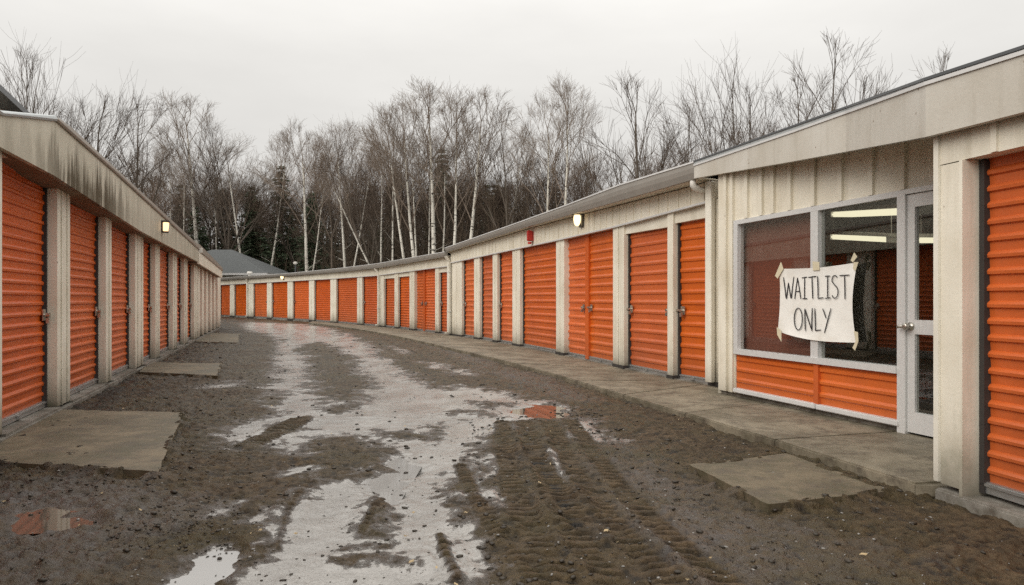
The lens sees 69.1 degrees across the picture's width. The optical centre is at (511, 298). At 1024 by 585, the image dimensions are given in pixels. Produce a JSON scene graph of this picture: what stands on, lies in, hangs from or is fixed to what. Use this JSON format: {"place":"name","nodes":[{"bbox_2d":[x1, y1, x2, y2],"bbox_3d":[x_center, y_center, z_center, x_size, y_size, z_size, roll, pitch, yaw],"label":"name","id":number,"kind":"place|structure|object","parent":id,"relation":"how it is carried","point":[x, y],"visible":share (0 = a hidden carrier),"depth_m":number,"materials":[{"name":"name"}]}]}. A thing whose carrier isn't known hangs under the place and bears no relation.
{"place":"outdoors","nodes":[
{"label":"outdoors","id":0,"kind":"place"},
{"bbox_2d":[0,85,29,112],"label":"house","id":1,"kind":"structure","parent":0,"point":[9,101],"depth_m":26.00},
{"bbox_2d":[0,317,1023,584],"bbox_3d":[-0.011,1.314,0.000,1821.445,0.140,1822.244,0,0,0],"label":"ground","id":2,"kind":"structure","parent":0,"point":[388,383],"depth_m":4.91,"materials":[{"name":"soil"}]},
{"bbox_2d":[0,45,98,134],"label":"bare tree","id":3,"kind":"object","parent":2,"relation":"on","point":[32,69],"visible":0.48,"depth_m":44.22,"materials":[{"name":"grey plant"}]},
{"bbox_2d":[11,507,95,534],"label":"puddle","id":4,"kind":"object","parent":2,"relation":"on","point":[44,520],"visible":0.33,"depth_m":4.51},
{"bbox_2d":[0,409,181,476],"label":"concrete pad","id":5,"kind":"object","parent":2,"relation":"on","point":[132,443],"visible":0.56,"depth_m":6.73,"materials":[{"name":"concrete"}]},
{"bbox_2d":[0,24,185,190],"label":"bare tree","id":6,"kind":"object","parent":2,"relation":"on","point":[46,110],"visible":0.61,"depth_m":44.21,"materials":[{"name":"grey plant"}]},
{"bbox_2d":[0,110,221,441],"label":"storage building","id":7,"kind":"structure","parent":2,"relation":"on","point":[98,283],"depth_m":9.19,"materials":[{"name":"beige metal"}]},
{"bbox_2d":[2,162,50,426],"bbox_3d":[-5.094,-0.090,7.703,0.125,2.680,1.857,0,0,-18],"label":"roll up door","id":8,"kind":"structure","parent":7,"relation":"in","point":[25,320],"depth_m":7.85,"materials":[{"name":"orange metal"}]},
{"bbox_2d":[70,203,100,394],"bbox_3d":[-5.832,-0.090,10.043,0.125,2.680,2.051,0,0,-18],"label":"roll up door","id":9,"kind":"structure","parent":7,"relation":"in","point":[84,311],"depth_m":10.28,"materials":[{"name":"orange metal"}]},
{"bbox_2d":[112,227,130,375],"bbox_3d":[-6.547,-0.064,12.309,0.125,2.629,2.035,0,0,-18],"label":"roll up door","id":10,"kind":"structure","parent":7,"relation":"in","point":[120,240],"depth_m":12.67,"materials":[{"name":"orange metal"}]},
{"bbox_2d":[143,242,151,360],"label":"roll up door","id":11,"kind":"structure","parent":7,"relation":"in","point":[146,247],"depth_m":15.24,"materials":[{"name":"orange metal"}]},
{"bbox_2d":[160,250,169,352],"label":"roll up door","id":12,"kind":"structure","parent":7,"relation":"in","point":[164,305],"depth_m":17.56,"materials":[{"name":"orange metal"}]},
{"bbox_2d":[177,257,181,344],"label":"roll up door","id":13,"kind":"structure","parent":7,"relation":"in","point":[178,259],"depth_m":20.15,"materials":[{"name":"orange metal"}]},
{"bbox_2d":[54,85,168,185],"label":"bare tree","id":14,"kind":"object","parent":2,"relation":"on","point":[98,145],"visible":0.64,"depth_m":44.54,"materials":[{"name":"grey plant"}]},
{"bbox_2d":[0,344,260,556],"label":"stone chippings","id":15,"kind":"object","parent":2,"relation":"on","point":[148,546],"visible":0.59,"depth_m":4.75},
{"bbox_2d":[97,91,185,202],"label":"bare tree","id":16,"kind":"object","parent":2,"relation":"on","point":[137,168],"visible":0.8,"depth_m":44.91,"materials":[{"name":"grey plant"}]},
{"bbox_2d":[132,151,175,207],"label":"birch tree","id":17,"kind":"object","parent":2,"relation":"on","point":[156,173],"visible":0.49,"depth_m":59.37,"materials":[{"name":"grey plant"}]},
{"bbox_2d":[139,139,189,217],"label":"birch tree","id":18,"kind":"object","parent":2,"relation":"on","point":[167,151],"visible":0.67,"depth_m":64.17,"materials":[{"name":"grey plant"}]},
{"bbox_2d":[139,362,221,378],"bbox_3d":[-6.063,1.357,13.665,1.369,0.146,3.288,0,0,-21],"label":"concrete pad","id":19,"kind":"object","parent":2,"relation":"on","point":[178,369],"visible":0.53,"depth_m":13.44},
{"bbox_2d":[116,89,254,243],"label":"birch tree","id":20,"kind":"object","parent":2,"relation":"on","point":[190,106],"visible":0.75,"depth_m":75.11,"materials":[{"name":"grey plant"}]},
{"bbox_2d":[167,148,209,230],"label":"birch tree","id":21,"kind":"object","parent":2,"relation":"on","point":[189,173],"visible":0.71,"depth_m":68.38,"materials":[{"name":"grey plant"}]},
{"bbox_2d":[167,546,239,584],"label":"puddle","id":22,"kind":"object","parent":2,"relation":"on","point":[205,570],"visible":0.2,"depth_m":3.71,"materials":[{"name":"liquid"}]},
{"bbox_2d":[188,244,222,336],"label":"storage building","id":23,"kind":"structure","parent":2,"relation":"on","point":[210,269],"depth_m":26.67,"materials":[{"name":"metal"}]},
{"bbox_2d":[191,169,231,249],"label":"birch tree","id":24,"kind":"object","parent":2,"relation":"on","point":[215,201],"visible":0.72,"depth_m":75.90,"materials":[{"name":"grey plant"}]},
{"bbox_2d":[165,172,259,250],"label":"bare tree","id":25,"kind":"object","parent":2,"relation":"on","point":[219,219],"visible":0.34,"depth_m":85.18,"materials":[{"name":"grey plant"}]},
{"bbox_2d":[195,333,239,342],"bbox_3d":[-9.633,1.357,24.462,1.266,0.146,6.808,0,0,-20],"label":"concrete pad","id":26,"kind":"object","parent":2,"relation":"on","point":[218,337],"visible":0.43,"depth_m":23.79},
{"bbox_2d":[136,106,301,250],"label":"bare tree","id":27,"kind":"object","parent":2,"relation":"on","point":[226,244],"visible":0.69,"depth_m":74.96,"materials":[{"name":"grey plant"}]},
{"bbox_2d":[195,140,273,253],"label":"birch tree","id":28,"kind":"object","parent":2,"relation":"on","point":[230,187],"visible":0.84,"depth_m":75.05,"materials":[{"name":"grey plant"}]},
{"bbox_2d":[207,250,288,280],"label":"house","id":29,"kind":"structure","parent":2,"relation":"on","point":[232,263],"depth_m":64.12,"materials":[{"name":"grey"}]},
{"bbox_2d":[230,186,269,259],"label":"conifer tree","id":30,"kind":"object","parent":2,"relation":"on","point":[245,242],"visible":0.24,"depth_m":81.89,"materials":[{"name":"green plant"}]},
{"bbox_2d":[244,200,274,263],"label":"conifer tree","id":31,"kind":"object","parent":2,"relation":"on","point":[256,243],"visible":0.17,"depth_m":81.59,"materials":[{"name":"green plant"}]},
{"bbox_2d":[260,166,304,272],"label":"conifer tree","id":32,"kind":"object","parent":2,"relation":"on","point":[282,255],"visible":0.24,"depth_m":77.77,"materials":[{"name":"green plant"}]},
{"bbox_2d":[256,129,314,265],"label":"birch tree","id":33,"kind":"object","parent":2,"relation":"on","point":[284,164],"visible":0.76,"depth_m":74.88,"materials":[{"name":"grey plant"}]},
{"bbox_2d":[233,118,352,270],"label":"birch tree","id":34,"kind":"object","parent":2,"relation":"on","point":[304,210],"visible":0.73,"depth_m":65.67,"materials":[{"name":"grey plant"}]},
{"bbox_2d":[249,169,351,271],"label":"bare tree","id":35,"kind":"object","parent":2,"relation":"on","point":[279,218],"visible":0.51,"depth_m":74.11,"materials":[{"name":"grey plant"}]},
{"bbox_2d":[292,189,330,271],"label":"conifer tree","id":36,"kind":"object","parent":2,"relation":"on","point":[312,245],"visible":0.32,"depth_m":70.55,"materials":[{"name":"green plant"}]},
{"bbox_2d":[300,154,351,270],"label":"birch tree","id":37,"kind":"object","parent":2,"relation":"on","point":[320,202],"visible":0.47,"depth_m":65.25,"materials":[{"name":"grey plant"}]},
{"bbox_2d":[268,114,387,268],"bbox_3d":[-14.766,-6.805,60.538,12.397,16.404,8.917,2,0,-1],"label":"bare tree","id":38,"kind":"object","parent":2,"relation":"on","point":[334,229],"visible":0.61,"depth_m":60.17,"materials":[{"name":"grey plant"}]},
{"bbox_2d":[299,149,368,263],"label":"birch tree","id":39,"kind":"object","parent":2,"relation":"on","point":[334,189],"visible":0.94,"depth_m":52.52,"materials":[{"name":"grey plant"}]},
{"bbox_2d":[302,117,369,266],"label":"birch tree","id":40,"kind":"object","parent":2,"relation":"on","point":[343,241],"visible":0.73,"depth_m":58.50,"materials":[{"name":"grey plant"}]},
{"bbox_2d":[221,252,452,334],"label":"storage building","id":41,"kind":"structure","parent":2,"relation":"on","point":[414,293],"depth_m":35.09,"materials":[{"name":"metal"}]},
{"bbox_2d":[221,285,229,315],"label":"roll up door","id":42,"kind":"structure","parent":41,"relation":"in","point":[225,289],"depth_m":52.15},
{"bbox_2d":[235,284,245,316],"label":"roll up door","id":43,"kind":"structure","parent":41,"relation":"in","point":[240,289],"depth_m":50.22,"materials":[{"name":"orange metal"}]},
{"bbox_2d":[254,283,266,317],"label":"roll up door","id":44,"kind":"structure","parent":41,"relation":"in","point":[260,289],"depth_m":47.67,"materials":[{"name":"orange metal"}]},
{"bbox_2d":[273,282,286,318],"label":"roll up door","id":45,"kind":"structure","parent":41,"relation":"in","point":[279,288],"depth_m":45.15,"materials":[{"name":"orange metal"}]},
{"bbox_2d":[293,280,308,319],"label":"roll up door","id":46,"kind":"structure","parent":41,"relation":"in","point":[301,288],"depth_m":42.49,"materials":[{"name":"orange metal"}]},
{"bbox_2d":[315,279,329,321],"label":"roll up door","id":47,"kind":"structure","parent":41,"relation":"in","point":[322,287],"depth_m":39.88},
{"bbox_2d":[338,277,356,323],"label":"roll up door","id":48,"kind":"structure","parent":41,"relation":"in","point":[347,287],"depth_m":36.83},
{"bbox_2d":[363,276,376,325],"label":"roll up door","id":49,"kind":"structure","parent":41,"relation":"in","point":[370,283],"depth_m":34.15,"materials":[{"name":"orange metal"}]},
{"bbox_2d":[386,278,394,327],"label":"roll up door","id":50,"kind":"structure","parent":41,"relation":"in","point":[390,283],"depth_m":31.89,"materials":[{"name":"orange metal"}]},
{"bbox_2d":[400,276,408,328],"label":"roll up door","id":51,"kind":"structure","parent":41,"relation":"in","point":[404,281],"depth_m":30.35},
{"bbox_2d":[417,270,422,330],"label":"roll up door","id":52,"kind":"structure","parent":41,"relation":"in","point":[419,273],"depth_m":28.66,"materials":[{"name":"orange metal"}]},
{"bbox_2d":[424,268,434,331],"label":"roll up door","id":53,"kind":"structure","parent":41,"relation":"in","point":[430,273],"depth_m":27.59,"materials":[{"name":"orange metal"}]},
{"bbox_2d":[440,272,446,333],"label":"roll up door","id":54,"kind":"structure","parent":41,"relation":"in","point":[443,303],"depth_m":26.23,"materials":[{"name":"orange metal"}]},
{"bbox_2d":[289,166,386,267],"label":"bare tree","id":55,"kind":"object","parent":2,"relation":"on","point":[321,235],"visible":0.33,"depth_m":68.78,"materials":[{"name":"grey plant"}]},
{"bbox_2d":[101,140,575,272],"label":"undergrowth","id":56,"kind":"object","parent":2,"relation":"on","point":[396,248],"visible":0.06,"depth_m":58.89,"materials":[{"name":"plant"}]},
{"bbox_2d":[305,125,430,264],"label":"bare tree","id":57,"kind":"object","parent":2,"relation":"on","point":[364,196],"visible":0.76,"depth_m":54.76,"materials":[{"name":"grey plant"}]},
{"bbox_2d":[351,141,386,265],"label":"birch tree","id":58,"kind":"object","parent":2,"relation":"on","point":[366,196],"visible":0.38,"depth_m":58.84,"materials":[{"name":"grey plant"}]},
{"bbox_2d":[345,132,399,262],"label":"birch tree","id":59,"kind":"object","parent":2,"relation":"on","point":[373,197],"visible":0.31,"depth_m":54.30,"materials":[{"name":"grey plant"}]},
{"bbox_2d":[323,153,427,262],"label":"bare tree","id":60,"kind":"object","parent":2,"relation":"on","point":[361,208],"visible":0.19,"depth_m":65.88,"materials":[{"name":"grey plant"}]},
{"bbox_2d":[323,164,435,262],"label":"bare tree","id":61,"kind":"object","parent":2,"relation":"on","point":[370,225],"visible":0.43,"depth_m":60.10,"materials":[{"name":"grey plant"}]},
{"bbox_2d":[343,105,426,258],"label":"birch tree","id":62,"kind":"object","parent":2,"relation":"on","point":[397,209],"visible":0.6,"depth_m":50.25,"materials":[{"name":"grey plant"}]},
{"bbox_2d":[361,458,421,504],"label":"puddle","id":63,"kind":"object","parent":2,"relation":"on","point":[384,485],"visible":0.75,"depth_m":5.50,"materials":[{"name":"liquid"}]},
{"bbox_2d":[369,115,418,260],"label":"birch tree","id":64,"kind":"object","parent":2,"relation":"on","point":[392,208],"visible":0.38,"depth_m":52.87,"materials":[{"name":"grey plant"}]},
{"bbox_2d":[345,91,467,257],"bbox_3d":[-6.718,-6.193,49.874,8.694,15.228,7.096,0,0,-26],"label":"birch tree","id":65,"kind":"object","parent":2,"relation":"on","point":[407,189],"visible":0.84,"depth_m":49.02,"materials":[{"name":"grey plant"}]},
{"bbox_2d":[391,131,434,256],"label":"birch tree","id":66,"kind":"object","parent":2,"relation":"on","point":[413,206],"visible":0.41,"depth_m":51.02,"materials":[{"name":"grey plant"}]},
{"bbox_2d":[344,76,487,253],"bbox_3d":[-6.434,-6.716,49.840,10.300,16.259,9.464,0,0,3],"label":"birch tree","id":67,"kind":"object","parent":2,"relation":"on","point":[433,188],"visible":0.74,"depth_m":48.72,"materials":[{"name":"grey plant"}]},
{"bbox_2d":[363,186,470,256],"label":"bare tree","id":68,"kind":"object","parent":2,"relation":"on","point":[422,231],"visible":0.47,"depth_m":55.42,"materials":[{"name":"grey plant"}]},
{"bbox_2d":[409,149,446,253],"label":"birch tree","id":69,"kind":"object","parent":2,"relation":"on","point":[420,188],"visible":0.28,"depth_m":52.15,"materials":[{"name":"grey plant"}]},
{"bbox_2d":[385,88,509,244],"bbox_3d":[-4.051,-6.101,47.803,8.553,15.027,6.964,0,0,-22],"label":"birch tree","id":70,"kind":"object","parent":2,"relation":"on","point":[456,188],"visible":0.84,"depth_m":48.15,"materials":[{"name":"grey plant"}]},
{"bbox_2d":[417,130,483,251],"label":"birch tree","id":71,"kind":"object","parent":2,"relation":"on","point":[443,229],"visible":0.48,"depth_m":49.88,"materials":[{"name":"grey plant"}]},
{"bbox_2d":[391,169,516,242],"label":"bare tree","id":72,"kind":"object","parent":2,"relation":"on","point":[449,200],"visible":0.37,"depth_m":54.62,"materials":[{"name":"grey plant"}]},
{"bbox_2d":[421,82,528,238],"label":"birch tree","id":73,"kind":"object","parent":2,"relation":"on","point":[481,166],"visible":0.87,"depth_m":47.76,"materials":[{"name":"grey plant"}]},
{"bbox_2d":[443,176,531,237],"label":"bare tree","id":74,"kind":"object","parent":2,"relation":"on","point":[501,206],"visible":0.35,"depth_m":53.24,"materials":[{"name":"grey plant"}]},
{"bbox_2d":[438,103,578,228],"bbox_3d":[-0.013,-5.373,45.055,6.335,13.548,7.775,0,0,-43],"label":"bare tree","id":75,"kind":"object","parent":2,"relation":"on","point":[505,192],"visible":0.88,"depth_m":45.70,"materials":[{"name":"grey plant"}]},
{"bbox_2d":[0,340,1022,584],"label":"mud clods","id":76,"kind":"object","parent":2,"relation":"on","point":[572,570],"visible":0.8,"depth_m":4.46,"materials":[{"name":"soil"}]},
{"bbox_2d":[497,121,539,223],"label":"birch tree","id":77,"kind":"object","parent":2,"relation":"on","point":[523,128],"visible":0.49,"depth_m":52.14,"materials":[{"name":"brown plant"}]},
{"bbox_2d":[467,142,605,235],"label":"bare tree","id":78,"kind":"object","parent":2,"relation":"on","point":[542,194],"visible":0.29,"depth_m":52.04,"materials":[{"name":"brown plant"}]},
{"bbox_2d":[510,404,569,418],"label":"puddle","id":79,"kind":"object","parent":2,"relation":"on","point":[541,411],"visible":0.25,"depth_m":8.89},
{"bbox_2d":[494,91,598,212],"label":"birch tree","id":80,"kind":"object","parent":2,"relation":"on","point":[549,156],"visible":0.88,"depth_m":44.00,"materials":[{"name":"grey plant"}]},
{"bbox_2d":[452,409,660,473],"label":"churned mud","id":81,"kind":"structure","parent":2,"relation":"on","point":[607,452],"depth_m":7.40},
{"bbox_2d":[513,69,605,204],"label":"birch tree","id":82,"kind":"object","parent":2,"relation":"on","point":[557,89],"visible":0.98,"depth_m":42.82,"materials":[{"name":"grey plant"}]},
{"bbox_2d":[517,107,692,204],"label":"bare tree","id":83,"kind":"object","parent":2,"relation":"on","point":[588,176],"visible":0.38,"depth_m":46.12,"materials":[{"name":"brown plant"}]},
{"bbox_2d":[563,67,709,192],"bbox_3d":[6.789,-5.432,40.113,7.753,13.685,6.670,-1,0,-2],"label":"bare tree","id":84,"kind":"object","parent":2,"relation":"on","point":[636,162],"visible":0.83,"depth_m":39.56,"materials":[{"name":"brown plant"}]},
{"bbox_2d":[617,103,728,176],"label":"bare tree","id":85,"kind":"object","parent":2,"relation":"on","point":[673,160],"visible":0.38,"depth_m":38.08,"materials":[{"name":"brown plant"}]},
{"bbox_2d":[635,39,827,171],"bbox_3d":[10.447,-5.186,35.433,11.913,13.177,6.712,0,0,-29],"label":"bare tree","id":86,"kind":"object","parent":2,"relation":"on","point":[706,149],"visible":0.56,"depth_m":34.51,"materials":[{"name":"brown plant"}]},
{"bbox_2d":[698,69,787,154],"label":"bare tree","id":87,"kind":"object","parent":2,"relation":"on","point":[746,88],"visible":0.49,"depth_m":34.55,"materials":[{"name":"brown plant"}]},
{"bbox_2d":[689,453,884,512],"bbox_3d":[1.937,1.357,5.400,1.045,0.146,1.319,0,0,-14],"label":"concrete pad","id":88,"kind":"object","parent":2,"relation":"on","point":[776,481],"visible":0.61,"depth_m":5.26,"materials":[{"name":"concrete"}]},
{"bbox_2d":[756,67,836,134],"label":"bare tree","id":89,"kind":"object","parent":2,"relation":"on","point":[813,103],"visible":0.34,"depth_m":32.60,"materials":[{"name":"brown plant"}]},
{"bbox_2d":[727,27,885,138],"bbox_3d":[13.381,-5.225,32.978,7.582,13.253,6.181,0,0,41],"label":"bare tree","id":90,"kind":"object","parent":2,"relation":"on","point":[811,91],"visible":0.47,"depth_m":32.15,"materials":[{"name":"brown plant"}]},
{"bbox_2d":[693,45,1023,527],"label":"office building","id":91,"kind":"structure","parent":2,"relation":"on","point":[937,354],"depth_m":6.82,"materials":[{"name":"metal"}]},
{"bbox_2d":[775,253,857,349],"bbox_3d":[3.250,0.032,7.990,0.026,0.982,1.307,0,0,-17],"label":"paper sign","id":92,"kind":"object","parent":91,"relation":"attached to","point":[816,302],"visible":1,"depth_m":7.93,"materials":[{"name":"paper"}]},
{"bbox_2d":[733,189,911,433],"bbox_3d":[3.257,0.123,8.168,0.105,2.253,2.736,0,0,-17],"label":"window frame","id":93,"kind":"structure","parent":91,"relation":"in","point":[817,213],"depth_m":7.92,"materials":[{"name":"metal"}]},
{"bbox_2d":[828,199,896,242],"bbox_3d":[4.208,-0.944,8.965,0.120,0.635,1.233,0,0,-7],"label":"fluorescent light","id":94,"kind":"object","parent":91,"relation":"hanging from","point":[891,237],"visible":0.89,"depth_m":8.81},
{"bbox_2d":[828,204,931,216],"bbox_3d":[4.146,-1.053,8.485,0.340,0.365,1.613,0,0,-2],"label":"fluorescent light","id":95,"kind":"object","parent":91,"relation":"attached to","point":[878,210],"visible":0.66,"depth_m":8.36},
{"bbox_2d":[896,191,932,436],"bbox_3d":[3.688,0.139,6.651,0.138,2.182,0.506,0,0,-17],"label":"entrance door","id":96,"kind":"structure","parent":91,"relation":"in","point":[918,422],"depth_m":6.79,"materials":[{"name":"metal"}]},
{"bbox_2d":[979,151,1023,504],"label":"roll up door","id":97,"kind":"structure","parent":91,"relation":"in","point":[1001,178],"depth_m":4.62,"materials":[{"name":"metal"}]},
{"bbox_2d":[819,53,899,109],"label":"bare tree","id":98,"kind":"object","parent":2,"relation":"on","point":[843,92],"visible":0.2,"depth_m":32.63,"materials":[{"name":"brown plant"}]},
{"bbox_2d":[0,0,1023,266],"label":"sky","id":99,"kind":"structure","parent":0,"point":[267,64],"materials":[{"name":"white"}]},
{"bbox_2d":[445,161,717,386],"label":"storage building","id":100,"kind":"structure","parent":0,"point":[625,276],"depth_m":13.57,"materials":[{"name":"beige metal"}]},
{"bbox_2d":[463,259,473,337],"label":"roll up door","id":101,"kind":"structure","parent":100,"relation":"in","point":[468,303],"depth_m":23.86,"materials":[{"name":"orange metal"}]},
{"bbox_2d":[482,255,492,340],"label":"roll up door","id":102,"kind":"structure","parent":100,"relation":"in","point":[487,262],"depth_m":22.23,"materials":[{"name":"orange metal"}]},
{"bbox_2d":[499,251,511,343],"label":"roll up door","id":103,"kind":"structure","parent":100,"relation":"in","point":[505,305],"depth_m":20.69,"materials":[{"name":"orange metal"}]},
{"bbox_2d":[523,242,555,351],"bbox_3d":[0.706,-0.033,18.056,0.095,2.567,2.627,0,0,-18],"label":"roll up door","id":104,"kind":"structure","parent":100,"relation":"in","point":[539,262],"depth_m":18.14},
{"bbox_2d":[568,236,584,358],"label":"roll up door","id":105,"kind":"structure","parent":100,"relation":"in","point":[576,331],"depth_m":15.83,"materials":[{"name":"orange metal"}]},
{"bbox_2d":[587,230,612,363],"bbox_3d":[1.756,-0.036,14.410,0.115,2.564,1.438,0,0,-16],"label":"roll up door","id":106,"kind":"structure","parent":100,"relation":"in","point":[601,285],"depth_m":14.50,"materials":[{"name":"orange metal"}]},
{"bbox_2d":[626,228,666,375],"bbox_3d":[2.308,0.044,12.479,0.125,2.412,1.627,0,0,-16],"label":"roll up door","id":107,"kind":"structure","parent":100,"relation":"in","point":[647,251],"depth_m":12.57,"materials":[{"name":"orange metal"}]},
{"bbox_2d":[676,219,707,382],"bbox_3d":[2.754,0.026,11.178,0.125,2.448,0.853,0,0,-24],"label":"roll up door","id":108,"kind":"structure","parent":100,"relation":"in","point":[691,235],"depth_m":11.29,"materials":[{"name":"orange metal"}]},
{"bbox_2d":[309,321,940,493],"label":"sidewalk","id":109,"kind":"structure","parent":0,"point":[902,461],"depth_m":8.00,"materials":[{"name":"concrete"}]},
{"bbox_2d":[915,483,951,495],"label":"sidewalk","id":110,"kind":"structure","parent":0,"point":[930,489],"depth_m":5.00,"materials":[{"name":"concrete"}]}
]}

